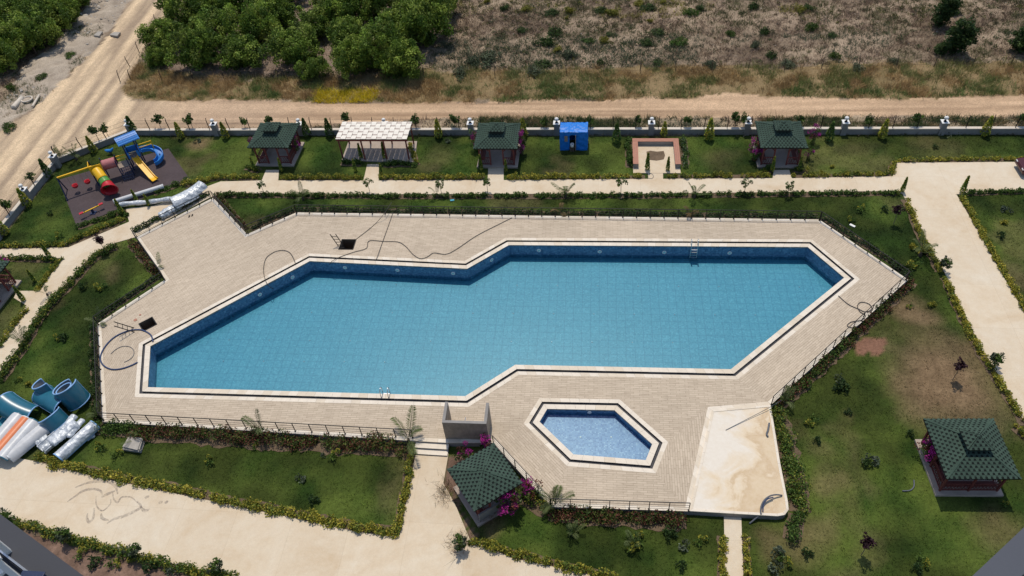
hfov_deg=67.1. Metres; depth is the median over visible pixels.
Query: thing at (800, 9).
wild shrub
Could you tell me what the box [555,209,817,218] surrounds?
hedge
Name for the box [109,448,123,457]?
garden plant
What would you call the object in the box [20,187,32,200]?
wall pillar
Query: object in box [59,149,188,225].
rubber mat
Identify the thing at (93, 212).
seesaw
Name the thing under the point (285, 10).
orchard tree
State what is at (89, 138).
wire fence
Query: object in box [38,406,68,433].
slide section
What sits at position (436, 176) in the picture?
hedge
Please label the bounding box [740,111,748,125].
young tree
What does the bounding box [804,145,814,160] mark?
bougainvillea
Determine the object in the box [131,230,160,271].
railing
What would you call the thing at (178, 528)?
driveway
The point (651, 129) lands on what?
wall pillar
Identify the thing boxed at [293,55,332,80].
orchard tree
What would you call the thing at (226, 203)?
hedge
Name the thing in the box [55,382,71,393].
slide section
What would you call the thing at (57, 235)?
garden plant
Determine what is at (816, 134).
bougainvillea
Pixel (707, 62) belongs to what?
wild shrub
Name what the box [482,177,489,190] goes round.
sapling
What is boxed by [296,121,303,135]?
wall pillar
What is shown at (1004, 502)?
garden plant
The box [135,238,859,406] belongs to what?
swimming pool
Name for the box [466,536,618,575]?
hedge
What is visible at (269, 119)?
young tree
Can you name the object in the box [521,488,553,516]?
hedge
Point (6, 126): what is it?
wild shrub
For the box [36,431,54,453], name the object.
slide section
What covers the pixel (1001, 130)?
boundary wall
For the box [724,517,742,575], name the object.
footpath
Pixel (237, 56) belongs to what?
orchard tree
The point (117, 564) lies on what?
garden plant
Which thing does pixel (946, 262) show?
topiary tree
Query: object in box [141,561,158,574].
garden plant
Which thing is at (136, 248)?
hedge
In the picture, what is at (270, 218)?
railing
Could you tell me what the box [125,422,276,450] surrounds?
hedge
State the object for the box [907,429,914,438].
garden plant
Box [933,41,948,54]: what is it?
evergreen tree
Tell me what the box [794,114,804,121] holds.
young tree
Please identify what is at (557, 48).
wild shrub
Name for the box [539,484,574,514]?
young palm
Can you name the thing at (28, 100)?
pipe ring
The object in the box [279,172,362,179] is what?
hedge
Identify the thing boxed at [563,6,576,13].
wild shrub
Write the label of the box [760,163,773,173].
hedge
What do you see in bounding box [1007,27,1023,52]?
evergreen tree
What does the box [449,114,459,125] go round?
young tree
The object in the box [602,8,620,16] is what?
wild shrub
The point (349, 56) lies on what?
orchard tree
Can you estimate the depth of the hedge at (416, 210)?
67.74 m
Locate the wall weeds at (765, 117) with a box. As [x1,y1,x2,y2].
[474,110,1023,127]
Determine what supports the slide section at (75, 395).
on the lawn at (876, 438)
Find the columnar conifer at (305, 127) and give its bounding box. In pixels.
[301,117,311,136]
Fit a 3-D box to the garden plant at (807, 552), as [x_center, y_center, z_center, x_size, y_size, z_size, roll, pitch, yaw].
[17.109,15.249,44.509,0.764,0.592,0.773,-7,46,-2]
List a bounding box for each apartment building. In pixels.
[0,514,82,575]
[973,528,1023,575]
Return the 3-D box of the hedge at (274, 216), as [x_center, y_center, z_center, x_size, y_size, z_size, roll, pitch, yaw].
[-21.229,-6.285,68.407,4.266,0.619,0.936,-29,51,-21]
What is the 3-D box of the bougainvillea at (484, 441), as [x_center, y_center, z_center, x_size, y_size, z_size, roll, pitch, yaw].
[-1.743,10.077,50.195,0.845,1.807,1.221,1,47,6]
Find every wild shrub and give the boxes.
[1,121,16,133]
[4,82,15,91]
[35,73,47,81]
[64,51,76,58]
[452,66,468,82]
[463,54,480,67]
[479,48,501,70]
[499,3,509,11]
[516,25,530,33]
[517,4,531,12]
[526,63,543,76]
[528,59,553,68]
[533,35,555,46]
[542,8,558,16]
[547,25,562,37]
[550,45,561,54]
[562,48,579,58]
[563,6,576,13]
[581,37,596,43]
[593,6,606,14]
[596,58,605,65]
[598,36,613,43]
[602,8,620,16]
[634,0,647,6]
[634,37,653,46]
[636,3,656,11]
[645,28,664,35]
[652,57,666,66]
[668,36,686,46]
[680,7,700,15]
[695,3,705,10]
[702,58,717,69]
[725,30,735,36]
[747,1,760,10]
[750,40,760,48]
[758,26,770,35]
[765,50,777,59]
[778,58,797,68]
[795,5,806,14]
[803,3,816,10]
[803,22,818,32]
[827,52,841,58]
[828,31,839,37]
[852,62,865,72]
[887,55,899,64]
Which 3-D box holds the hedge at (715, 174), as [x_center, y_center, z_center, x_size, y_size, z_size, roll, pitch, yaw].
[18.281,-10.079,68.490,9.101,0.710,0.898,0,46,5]
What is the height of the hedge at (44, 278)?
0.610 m
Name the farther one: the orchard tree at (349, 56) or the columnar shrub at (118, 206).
the orchard tree at (349, 56)
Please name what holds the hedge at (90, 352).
on the lawn at (876, 438)
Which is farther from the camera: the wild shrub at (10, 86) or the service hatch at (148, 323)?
the wild shrub at (10, 86)
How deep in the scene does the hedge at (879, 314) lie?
56.38 m
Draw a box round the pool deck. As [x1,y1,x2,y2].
[97,198,907,516]
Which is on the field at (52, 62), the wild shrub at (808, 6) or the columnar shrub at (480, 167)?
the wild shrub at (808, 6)
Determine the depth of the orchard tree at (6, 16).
93.79 m
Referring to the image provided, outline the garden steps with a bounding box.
[414,442,448,455]
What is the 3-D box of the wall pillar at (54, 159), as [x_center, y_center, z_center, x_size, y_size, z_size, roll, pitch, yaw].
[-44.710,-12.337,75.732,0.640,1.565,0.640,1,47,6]
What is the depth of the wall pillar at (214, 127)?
77.49 m
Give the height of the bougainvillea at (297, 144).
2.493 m
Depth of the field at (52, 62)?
84.41 m
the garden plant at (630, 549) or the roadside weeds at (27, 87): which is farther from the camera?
the roadside weeds at (27, 87)
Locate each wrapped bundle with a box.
[35,434,47,444]
[41,442,50,450]
[47,419,79,445]
[53,420,99,461]
[59,414,77,429]
[66,418,84,437]
[158,205,181,218]
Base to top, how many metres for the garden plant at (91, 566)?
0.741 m
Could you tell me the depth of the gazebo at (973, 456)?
46.02 m
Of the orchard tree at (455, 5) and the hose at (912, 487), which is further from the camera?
the orchard tree at (455, 5)
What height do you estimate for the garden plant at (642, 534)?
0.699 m
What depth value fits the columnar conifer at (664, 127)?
72.57 m
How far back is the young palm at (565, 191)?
67.66 m
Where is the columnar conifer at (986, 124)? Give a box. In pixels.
[980,115,993,136]
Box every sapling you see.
[257,180,265,189]
[361,178,373,190]
[435,179,443,192]
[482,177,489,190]
[615,176,627,186]
[740,178,752,190]
[785,181,794,195]
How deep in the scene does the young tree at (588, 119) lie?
73.50 m
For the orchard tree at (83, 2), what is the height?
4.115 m
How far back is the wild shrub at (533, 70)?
82.12 m
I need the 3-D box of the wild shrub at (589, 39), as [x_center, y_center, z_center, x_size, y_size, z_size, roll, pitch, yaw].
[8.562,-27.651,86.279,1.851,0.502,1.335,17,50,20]
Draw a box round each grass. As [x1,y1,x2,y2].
[122,52,1023,104]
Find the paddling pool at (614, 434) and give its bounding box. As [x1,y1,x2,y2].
[524,398,667,472]
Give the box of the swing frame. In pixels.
[57,166,100,200]
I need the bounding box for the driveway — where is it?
[0,453,591,575]
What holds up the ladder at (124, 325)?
attached to the pool deck
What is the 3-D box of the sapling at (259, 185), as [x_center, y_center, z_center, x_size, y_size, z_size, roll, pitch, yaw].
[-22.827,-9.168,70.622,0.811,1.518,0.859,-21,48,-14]
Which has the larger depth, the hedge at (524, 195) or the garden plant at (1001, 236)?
the hedge at (524, 195)
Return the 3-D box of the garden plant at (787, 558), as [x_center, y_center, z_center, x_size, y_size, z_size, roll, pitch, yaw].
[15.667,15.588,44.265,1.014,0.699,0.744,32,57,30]
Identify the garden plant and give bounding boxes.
[24,381,32,386]
[54,231,62,237]
[57,332,68,341]
[72,546,88,559]
[78,282,87,290]
[86,554,103,570]
[93,280,107,290]
[94,441,105,451]
[103,558,120,568]
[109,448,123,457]
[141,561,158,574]
[165,564,180,575]
[180,564,198,575]
[204,454,213,466]
[295,473,305,482]
[308,493,320,504]
[327,448,341,459]
[566,522,578,535]
[624,531,639,552]
[634,530,644,545]
[662,525,678,539]
[675,560,687,572]
[678,538,689,551]
[693,534,708,546]
[767,560,783,575]
[770,545,785,560]
[776,552,792,568]
[801,546,814,558]
[803,413,818,426]
[812,436,820,445]
[831,377,850,392]
[834,373,845,383]
[844,408,852,415]
[856,203,865,211]
[861,453,880,465]
[861,458,874,467]
[881,204,888,212]
[890,260,904,269]
[898,269,912,278]
[906,257,923,269]
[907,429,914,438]
[908,242,917,249]
[911,562,922,575]
[915,552,930,568]
[916,244,928,253]
[927,300,936,307]
[996,231,1005,238]
[1000,205,1013,213]
[1000,219,1008,224]
[1000,500,1009,507]
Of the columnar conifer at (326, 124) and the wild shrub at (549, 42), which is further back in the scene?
the wild shrub at (549, 42)
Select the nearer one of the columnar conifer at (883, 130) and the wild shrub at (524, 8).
the columnar conifer at (883, 130)
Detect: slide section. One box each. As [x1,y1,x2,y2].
[0,391,38,419]
[0,411,22,439]
[0,415,28,449]
[0,417,5,425]
[0,417,38,460]
[7,425,49,462]
[31,378,52,393]
[32,384,60,413]
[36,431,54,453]
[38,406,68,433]
[52,379,89,410]
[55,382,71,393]
[169,188,199,208]
[186,181,207,194]
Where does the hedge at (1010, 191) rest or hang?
on the lawn at (876, 438)
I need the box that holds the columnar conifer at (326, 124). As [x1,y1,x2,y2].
[324,118,333,136]
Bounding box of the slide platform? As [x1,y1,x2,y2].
[689,407,786,519]
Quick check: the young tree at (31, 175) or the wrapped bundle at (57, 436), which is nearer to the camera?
the wrapped bundle at (57, 436)
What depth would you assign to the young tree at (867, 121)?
70.82 m
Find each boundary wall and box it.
[0,162,55,240]
[57,130,128,162]
[133,126,1023,135]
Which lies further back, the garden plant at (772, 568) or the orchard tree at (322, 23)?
the orchard tree at (322, 23)
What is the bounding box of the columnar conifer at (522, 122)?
[520,118,528,137]
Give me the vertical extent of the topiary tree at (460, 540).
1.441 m
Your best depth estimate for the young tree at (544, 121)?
73.97 m
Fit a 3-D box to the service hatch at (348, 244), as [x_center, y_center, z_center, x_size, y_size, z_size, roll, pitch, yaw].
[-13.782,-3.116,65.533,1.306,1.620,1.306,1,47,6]
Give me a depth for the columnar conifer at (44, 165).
74.26 m
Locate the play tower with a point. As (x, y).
(106, 183)
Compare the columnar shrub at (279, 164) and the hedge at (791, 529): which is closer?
the hedge at (791, 529)
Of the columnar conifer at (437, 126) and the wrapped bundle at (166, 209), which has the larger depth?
the columnar conifer at (437, 126)
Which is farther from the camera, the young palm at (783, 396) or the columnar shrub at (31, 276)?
the columnar shrub at (31, 276)
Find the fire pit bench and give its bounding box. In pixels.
[632,138,680,173]
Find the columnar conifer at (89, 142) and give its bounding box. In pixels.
[85,136,97,152]
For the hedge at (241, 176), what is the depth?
72.77 m
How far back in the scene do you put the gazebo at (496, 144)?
70.89 m
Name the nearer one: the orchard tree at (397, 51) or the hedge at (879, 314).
the hedge at (879, 314)
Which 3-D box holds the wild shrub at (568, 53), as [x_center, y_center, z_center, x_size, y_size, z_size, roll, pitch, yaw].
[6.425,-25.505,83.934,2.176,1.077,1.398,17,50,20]
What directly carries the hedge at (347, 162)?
on the lawn at (876, 438)
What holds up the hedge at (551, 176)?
on the lawn at (876, 438)
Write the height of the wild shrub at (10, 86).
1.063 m
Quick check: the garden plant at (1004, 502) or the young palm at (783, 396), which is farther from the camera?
the young palm at (783, 396)
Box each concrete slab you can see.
[94,31,102,37]
[110,32,120,36]
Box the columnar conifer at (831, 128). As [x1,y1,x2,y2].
[823,121,834,141]
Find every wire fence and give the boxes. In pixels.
[1,146,53,221]
[51,118,124,154]
[116,8,162,81]
[125,115,1023,129]
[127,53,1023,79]
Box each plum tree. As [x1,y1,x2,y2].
[93,234,103,247]
[860,531,876,555]
[892,204,905,223]
[952,356,967,379]
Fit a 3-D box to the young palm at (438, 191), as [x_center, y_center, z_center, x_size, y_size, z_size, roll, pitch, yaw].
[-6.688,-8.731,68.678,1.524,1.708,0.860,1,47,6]
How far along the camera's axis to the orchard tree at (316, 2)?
93.26 m
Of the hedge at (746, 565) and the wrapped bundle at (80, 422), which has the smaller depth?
the hedge at (746, 565)
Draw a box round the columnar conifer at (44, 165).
[38,158,52,177]
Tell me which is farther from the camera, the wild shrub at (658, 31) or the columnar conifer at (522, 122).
the wild shrub at (658, 31)
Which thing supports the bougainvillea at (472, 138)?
on the lawn at (876, 438)
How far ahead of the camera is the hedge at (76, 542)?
47.30 m
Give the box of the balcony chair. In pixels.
[0,541,20,575]
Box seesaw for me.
[79,202,102,214]
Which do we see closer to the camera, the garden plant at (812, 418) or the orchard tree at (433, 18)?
the garden plant at (812, 418)
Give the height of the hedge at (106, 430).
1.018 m
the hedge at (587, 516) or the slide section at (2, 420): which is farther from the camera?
the slide section at (2, 420)
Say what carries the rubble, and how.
on the field at (52, 62)
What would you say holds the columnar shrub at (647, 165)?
on the lawn at (876, 438)
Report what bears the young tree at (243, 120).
on the field at (52, 62)
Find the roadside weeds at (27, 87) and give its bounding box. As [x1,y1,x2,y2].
[0,22,103,117]
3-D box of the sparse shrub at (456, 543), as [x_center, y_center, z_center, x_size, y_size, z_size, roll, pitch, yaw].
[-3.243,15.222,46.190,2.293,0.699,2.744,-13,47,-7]
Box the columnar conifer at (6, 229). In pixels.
[0,221,9,235]
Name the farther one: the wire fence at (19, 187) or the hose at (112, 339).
the wire fence at (19, 187)
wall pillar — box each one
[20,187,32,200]
[47,154,61,168]
[209,122,219,135]
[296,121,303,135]
[466,121,473,135]
[553,121,559,135]
[648,120,654,135]
[744,120,751,135]
[840,120,849,135]
[938,119,949,134]
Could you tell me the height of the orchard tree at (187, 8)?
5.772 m
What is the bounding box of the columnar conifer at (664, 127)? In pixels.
[660,121,667,137]
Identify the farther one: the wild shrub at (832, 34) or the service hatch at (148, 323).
the wild shrub at (832, 34)
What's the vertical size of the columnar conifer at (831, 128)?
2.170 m
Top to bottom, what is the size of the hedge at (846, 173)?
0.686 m
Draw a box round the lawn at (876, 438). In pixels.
[0,134,1023,575]
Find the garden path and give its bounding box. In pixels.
[0,162,1023,417]
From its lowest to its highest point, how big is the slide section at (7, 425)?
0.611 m
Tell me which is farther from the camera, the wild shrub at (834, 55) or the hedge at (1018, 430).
the wild shrub at (834, 55)
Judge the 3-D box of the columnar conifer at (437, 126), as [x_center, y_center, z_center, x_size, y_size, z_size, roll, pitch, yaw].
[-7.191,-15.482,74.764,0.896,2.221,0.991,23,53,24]
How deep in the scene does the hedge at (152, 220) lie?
69.09 m
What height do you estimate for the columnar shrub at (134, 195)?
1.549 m
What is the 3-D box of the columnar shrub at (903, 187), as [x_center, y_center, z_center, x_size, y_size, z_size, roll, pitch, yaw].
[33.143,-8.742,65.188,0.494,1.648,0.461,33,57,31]
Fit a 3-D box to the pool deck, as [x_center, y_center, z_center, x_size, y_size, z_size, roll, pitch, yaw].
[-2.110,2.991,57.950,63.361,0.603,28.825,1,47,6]
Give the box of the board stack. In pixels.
[122,436,144,452]
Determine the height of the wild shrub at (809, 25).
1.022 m
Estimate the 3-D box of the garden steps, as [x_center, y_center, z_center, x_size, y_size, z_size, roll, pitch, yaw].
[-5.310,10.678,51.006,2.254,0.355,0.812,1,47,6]
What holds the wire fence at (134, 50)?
on the dirt road
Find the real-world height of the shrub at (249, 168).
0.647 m
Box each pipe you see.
[11,96,23,108]
[31,94,39,106]
[113,184,163,203]
[119,197,169,206]
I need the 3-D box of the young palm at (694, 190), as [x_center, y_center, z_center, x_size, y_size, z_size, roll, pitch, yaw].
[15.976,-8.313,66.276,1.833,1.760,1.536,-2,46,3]
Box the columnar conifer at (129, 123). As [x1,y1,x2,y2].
[125,115,136,131]
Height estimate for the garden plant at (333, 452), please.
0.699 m
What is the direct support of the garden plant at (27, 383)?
on the lawn at (876, 438)
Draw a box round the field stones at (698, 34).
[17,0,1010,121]
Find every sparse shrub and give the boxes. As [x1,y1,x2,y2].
[425,470,458,506]
[442,527,475,564]
[478,503,500,532]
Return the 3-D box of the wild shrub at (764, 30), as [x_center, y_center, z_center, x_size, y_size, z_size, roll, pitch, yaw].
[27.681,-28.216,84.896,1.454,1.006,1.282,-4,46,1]
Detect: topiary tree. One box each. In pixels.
[0,507,11,520]
[55,525,72,541]
[121,542,141,558]
[206,557,222,575]
[452,533,466,551]
[939,255,952,268]
[989,352,1005,365]
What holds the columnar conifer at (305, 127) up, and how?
on the lawn at (876, 438)
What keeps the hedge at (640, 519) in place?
on the lawn at (876, 438)
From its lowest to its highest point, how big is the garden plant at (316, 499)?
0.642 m
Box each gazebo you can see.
[0,260,21,308]
[247,122,304,166]
[447,443,521,527]
[473,122,520,168]
[752,120,808,168]
[914,418,1021,496]
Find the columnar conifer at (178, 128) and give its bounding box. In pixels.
[174,122,183,139]
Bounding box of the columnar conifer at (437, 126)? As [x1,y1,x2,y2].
[434,119,442,137]
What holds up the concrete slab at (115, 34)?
on the dirt road
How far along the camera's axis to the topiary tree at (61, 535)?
47.44 m
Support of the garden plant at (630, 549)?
on the lawn at (876, 438)
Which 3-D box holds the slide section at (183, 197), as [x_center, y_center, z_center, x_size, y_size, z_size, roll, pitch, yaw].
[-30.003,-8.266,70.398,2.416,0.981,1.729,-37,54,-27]
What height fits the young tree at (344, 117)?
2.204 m
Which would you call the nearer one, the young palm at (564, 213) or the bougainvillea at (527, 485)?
the bougainvillea at (527, 485)
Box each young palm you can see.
[6,325,26,344]
[35,286,48,295]
[53,145,66,156]
[63,143,79,160]
[84,306,104,327]
[85,401,100,419]
[120,431,136,444]
[150,252,163,268]
[240,410,264,437]
[290,181,310,202]
[390,405,423,456]
[428,180,444,197]
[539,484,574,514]
[551,182,574,197]
[551,203,566,216]
[566,520,585,538]
[624,529,641,547]
[683,206,699,217]
[689,183,708,198]
[778,385,795,408]
[912,229,938,256]
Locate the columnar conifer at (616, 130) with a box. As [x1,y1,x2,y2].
[611,122,621,143]
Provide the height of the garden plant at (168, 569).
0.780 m
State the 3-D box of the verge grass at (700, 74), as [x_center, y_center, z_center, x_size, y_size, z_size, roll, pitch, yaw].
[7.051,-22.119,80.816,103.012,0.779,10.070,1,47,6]
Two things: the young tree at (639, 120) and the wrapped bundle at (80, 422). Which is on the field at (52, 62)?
the young tree at (639, 120)
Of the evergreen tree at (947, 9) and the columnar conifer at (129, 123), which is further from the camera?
the evergreen tree at (947, 9)
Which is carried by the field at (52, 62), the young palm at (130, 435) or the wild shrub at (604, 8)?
the wild shrub at (604, 8)
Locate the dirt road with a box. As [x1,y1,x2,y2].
[0,0,1023,220]
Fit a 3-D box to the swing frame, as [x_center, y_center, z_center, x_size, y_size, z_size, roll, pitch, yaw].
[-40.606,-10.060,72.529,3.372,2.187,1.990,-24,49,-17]
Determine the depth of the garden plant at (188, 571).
45.95 m
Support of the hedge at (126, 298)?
on the lawn at (876, 438)
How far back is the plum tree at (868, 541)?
43.34 m
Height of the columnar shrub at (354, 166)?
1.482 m
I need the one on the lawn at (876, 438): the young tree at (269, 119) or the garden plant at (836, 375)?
the garden plant at (836, 375)
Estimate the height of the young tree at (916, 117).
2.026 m
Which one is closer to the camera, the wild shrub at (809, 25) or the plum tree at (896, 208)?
the plum tree at (896, 208)
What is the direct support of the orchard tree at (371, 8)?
on the field at (52, 62)
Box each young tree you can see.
[0,199,11,211]
[24,172,35,182]
[87,125,98,139]
[98,123,108,136]
[151,113,163,126]
[182,112,193,127]
[239,117,247,125]
[263,115,272,121]
[340,112,349,121]
[410,113,418,127]
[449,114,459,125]
[539,116,548,125]
[587,115,593,124]
[635,115,641,126]
[683,116,692,122]
[731,110,740,125]
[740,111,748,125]
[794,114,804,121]
[864,113,873,124]
[910,112,924,124]
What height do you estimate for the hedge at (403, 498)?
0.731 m
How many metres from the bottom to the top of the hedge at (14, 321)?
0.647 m
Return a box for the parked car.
[1015,157,1023,174]
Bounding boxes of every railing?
[93,272,165,322]
[93,317,103,418]
[97,412,413,438]
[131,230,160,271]
[132,191,211,236]
[210,191,246,233]
[245,205,296,233]
[294,205,821,220]
[492,435,549,505]
[550,498,690,511]
[770,271,910,404]
[820,212,909,279]
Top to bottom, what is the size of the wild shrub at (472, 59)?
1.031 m
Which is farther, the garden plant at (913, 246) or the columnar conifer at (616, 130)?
the columnar conifer at (616, 130)
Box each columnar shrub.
[12,285,25,301]
[26,269,35,281]
[39,242,50,255]
[113,199,123,214]
[130,189,137,200]
[143,194,150,205]
[249,157,255,171]
[277,158,283,171]
[352,159,356,171]
[357,143,362,157]
[380,141,385,158]
[478,154,483,171]
[504,159,507,172]
[644,152,649,169]
[665,156,669,170]
[770,156,775,171]
[798,156,802,169]
[900,177,907,191]
[959,175,970,192]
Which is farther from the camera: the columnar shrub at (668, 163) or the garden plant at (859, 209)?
the columnar shrub at (668, 163)
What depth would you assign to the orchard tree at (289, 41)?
84.53 m
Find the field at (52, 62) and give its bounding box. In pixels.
[0,0,1023,220]
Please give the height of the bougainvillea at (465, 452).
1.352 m
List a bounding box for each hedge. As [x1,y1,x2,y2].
[0,216,125,248]
[0,242,118,381]
[0,253,58,262]
[0,306,28,346]
[8,514,239,575]
[31,451,214,499]
[33,256,63,291]
[74,209,128,229]
[86,324,101,419]
[92,418,143,437]
[94,275,161,320]
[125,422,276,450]
[127,238,160,276]
[130,191,209,231]
[154,177,189,195]
[180,172,222,187]
[210,492,399,538]
[213,192,248,229]
[219,172,258,180]
[219,190,410,198]
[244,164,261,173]
[250,208,294,230]
[272,428,415,459]
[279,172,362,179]
[294,204,558,215]
[340,157,363,166]
[378,171,484,179]
[382,159,417,167]
[390,449,414,531]
[407,142,419,164]
[409,190,642,198]
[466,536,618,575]
[506,171,580,180]
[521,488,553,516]
[547,503,617,527]
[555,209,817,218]
[578,172,644,178]
[606,507,686,531]
[623,136,633,166]
[639,188,898,198]
[666,170,769,178]
[679,133,689,167]
[716,534,729,575]
[741,533,752,575]
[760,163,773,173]
[769,405,811,513]
[771,336,849,411]
[783,509,805,544]
[791,169,890,177]
[793,166,809,174]
[821,213,913,274]
[841,276,916,348]
[888,157,897,173]
[897,154,1023,162]
[901,197,943,272]
[940,276,1023,425]
[958,193,1023,311]
[965,187,1023,195]
[1011,422,1023,439]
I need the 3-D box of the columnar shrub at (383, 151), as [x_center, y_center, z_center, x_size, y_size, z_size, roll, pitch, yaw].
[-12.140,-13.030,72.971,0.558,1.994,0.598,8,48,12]
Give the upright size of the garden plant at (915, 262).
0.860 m
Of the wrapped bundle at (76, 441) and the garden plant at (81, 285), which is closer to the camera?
the wrapped bundle at (76, 441)
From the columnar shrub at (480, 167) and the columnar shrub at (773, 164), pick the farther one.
the columnar shrub at (480, 167)
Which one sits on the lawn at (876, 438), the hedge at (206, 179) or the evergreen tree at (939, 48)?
the hedge at (206, 179)
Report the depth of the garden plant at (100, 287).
63.45 m
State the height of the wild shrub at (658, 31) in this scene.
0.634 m
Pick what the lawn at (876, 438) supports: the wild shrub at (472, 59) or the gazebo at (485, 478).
the gazebo at (485, 478)
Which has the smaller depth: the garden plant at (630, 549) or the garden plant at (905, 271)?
the garden plant at (630, 549)
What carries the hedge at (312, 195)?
on the lawn at (876, 438)
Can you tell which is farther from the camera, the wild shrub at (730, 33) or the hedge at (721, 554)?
the wild shrub at (730, 33)
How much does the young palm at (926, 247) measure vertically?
1.940 m
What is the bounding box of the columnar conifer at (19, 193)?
[16,188,31,206]
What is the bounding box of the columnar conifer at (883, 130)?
[877,118,889,138]
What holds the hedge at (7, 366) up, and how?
on the lawn at (876, 438)
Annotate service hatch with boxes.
[139,317,156,331]
[338,239,356,249]
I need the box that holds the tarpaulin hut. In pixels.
[560,122,587,150]
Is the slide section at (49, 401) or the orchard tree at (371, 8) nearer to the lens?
the slide section at (49, 401)
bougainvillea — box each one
[288,135,299,150]
[454,440,474,460]
[469,129,476,150]
[479,432,491,448]
[494,486,521,516]
[517,130,525,155]
[519,476,542,499]
[748,136,762,160]
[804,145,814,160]
[807,123,820,144]
[913,436,939,463]
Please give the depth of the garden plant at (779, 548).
44.62 m
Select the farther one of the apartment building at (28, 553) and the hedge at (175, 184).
the hedge at (175, 184)
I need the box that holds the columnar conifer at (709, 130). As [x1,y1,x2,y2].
[704,117,714,139]
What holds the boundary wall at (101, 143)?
on the field at (52, 62)
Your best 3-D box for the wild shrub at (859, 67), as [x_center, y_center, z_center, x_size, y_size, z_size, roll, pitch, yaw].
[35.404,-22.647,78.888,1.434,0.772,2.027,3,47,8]
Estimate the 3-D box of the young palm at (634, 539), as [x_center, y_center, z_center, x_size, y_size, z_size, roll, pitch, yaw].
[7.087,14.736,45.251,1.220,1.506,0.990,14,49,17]
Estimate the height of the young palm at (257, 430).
2.586 m
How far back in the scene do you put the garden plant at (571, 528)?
46.36 m
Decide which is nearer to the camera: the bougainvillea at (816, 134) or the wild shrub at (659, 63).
the bougainvillea at (816, 134)
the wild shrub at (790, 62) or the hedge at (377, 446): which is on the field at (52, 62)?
the wild shrub at (790, 62)
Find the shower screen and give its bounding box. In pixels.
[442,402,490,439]
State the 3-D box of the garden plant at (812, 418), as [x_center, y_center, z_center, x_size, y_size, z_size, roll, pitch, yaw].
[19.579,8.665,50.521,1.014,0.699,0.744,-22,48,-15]
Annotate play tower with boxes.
[87,130,163,194]
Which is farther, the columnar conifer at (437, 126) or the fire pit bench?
the columnar conifer at (437, 126)
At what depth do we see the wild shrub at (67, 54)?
91.42 m
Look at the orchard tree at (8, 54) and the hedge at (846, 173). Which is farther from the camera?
the orchard tree at (8, 54)
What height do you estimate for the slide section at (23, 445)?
0.582 m
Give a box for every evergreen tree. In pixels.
[931,0,960,28]
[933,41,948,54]
[942,16,980,54]
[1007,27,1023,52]
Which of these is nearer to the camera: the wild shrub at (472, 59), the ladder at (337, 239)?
the ladder at (337, 239)
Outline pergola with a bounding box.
[336,122,416,162]
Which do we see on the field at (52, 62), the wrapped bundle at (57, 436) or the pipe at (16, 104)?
the pipe at (16, 104)
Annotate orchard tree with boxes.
[0,0,37,22]
[0,4,16,23]
[0,11,63,53]
[0,16,37,58]
[0,34,18,72]
[8,0,60,28]
[37,0,80,29]
[77,0,90,7]
[134,17,188,50]
[141,44,167,66]
[153,0,202,26]
[161,24,219,70]
[185,2,231,47]
[200,0,242,14]
[209,33,264,70]
[217,0,283,45]
[231,0,259,13]
[254,0,304,29]
[257,21,324,65]
[287,5,330,39]
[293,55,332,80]
[308,0,324,6]
[315,0,369,24]
[326,14,362,47]
[328,33,374,79]
[347,0,402,23]
[354,12,408,68]
[373,34,425,78]
[375,0,423,38]
[395,0,454,46]
[419,0,457,15]
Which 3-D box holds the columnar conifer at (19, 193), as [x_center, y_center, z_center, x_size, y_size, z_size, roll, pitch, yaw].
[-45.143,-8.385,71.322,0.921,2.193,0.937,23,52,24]
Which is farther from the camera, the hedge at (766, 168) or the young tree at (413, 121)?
the young tree at (413, 121)
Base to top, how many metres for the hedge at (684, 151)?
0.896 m
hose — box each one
[99,329,153,369]
[263,250,295,288]
[329,218,510,264]
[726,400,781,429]
[760,494,782,514]
[838,295,871,327]
[902,480,914,490]
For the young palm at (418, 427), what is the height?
2.714 m
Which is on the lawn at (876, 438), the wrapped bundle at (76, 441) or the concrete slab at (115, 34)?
the wrapped bundle at (76, 441)
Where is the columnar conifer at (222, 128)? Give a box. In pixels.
[219,121,228,138]
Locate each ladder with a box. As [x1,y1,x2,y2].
[114,321,133,331]
[330,234,345,248]
[379,387,390,397]
[689,239,698,258]
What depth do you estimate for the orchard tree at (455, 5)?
90.91 m
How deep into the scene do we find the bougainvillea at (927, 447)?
47.73 m
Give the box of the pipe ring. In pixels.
[21,96,32,102]
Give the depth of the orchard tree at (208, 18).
89.28 m
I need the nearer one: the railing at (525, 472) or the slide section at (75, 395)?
the railing at (525, 472)
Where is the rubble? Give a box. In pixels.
[5,0,125,110]
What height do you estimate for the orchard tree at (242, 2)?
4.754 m
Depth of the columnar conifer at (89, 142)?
76.81 m
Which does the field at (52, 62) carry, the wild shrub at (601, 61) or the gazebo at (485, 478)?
the wild shrub at (601, 61)
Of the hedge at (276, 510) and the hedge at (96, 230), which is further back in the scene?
the hedge at (96, 230)
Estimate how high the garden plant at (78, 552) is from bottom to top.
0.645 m

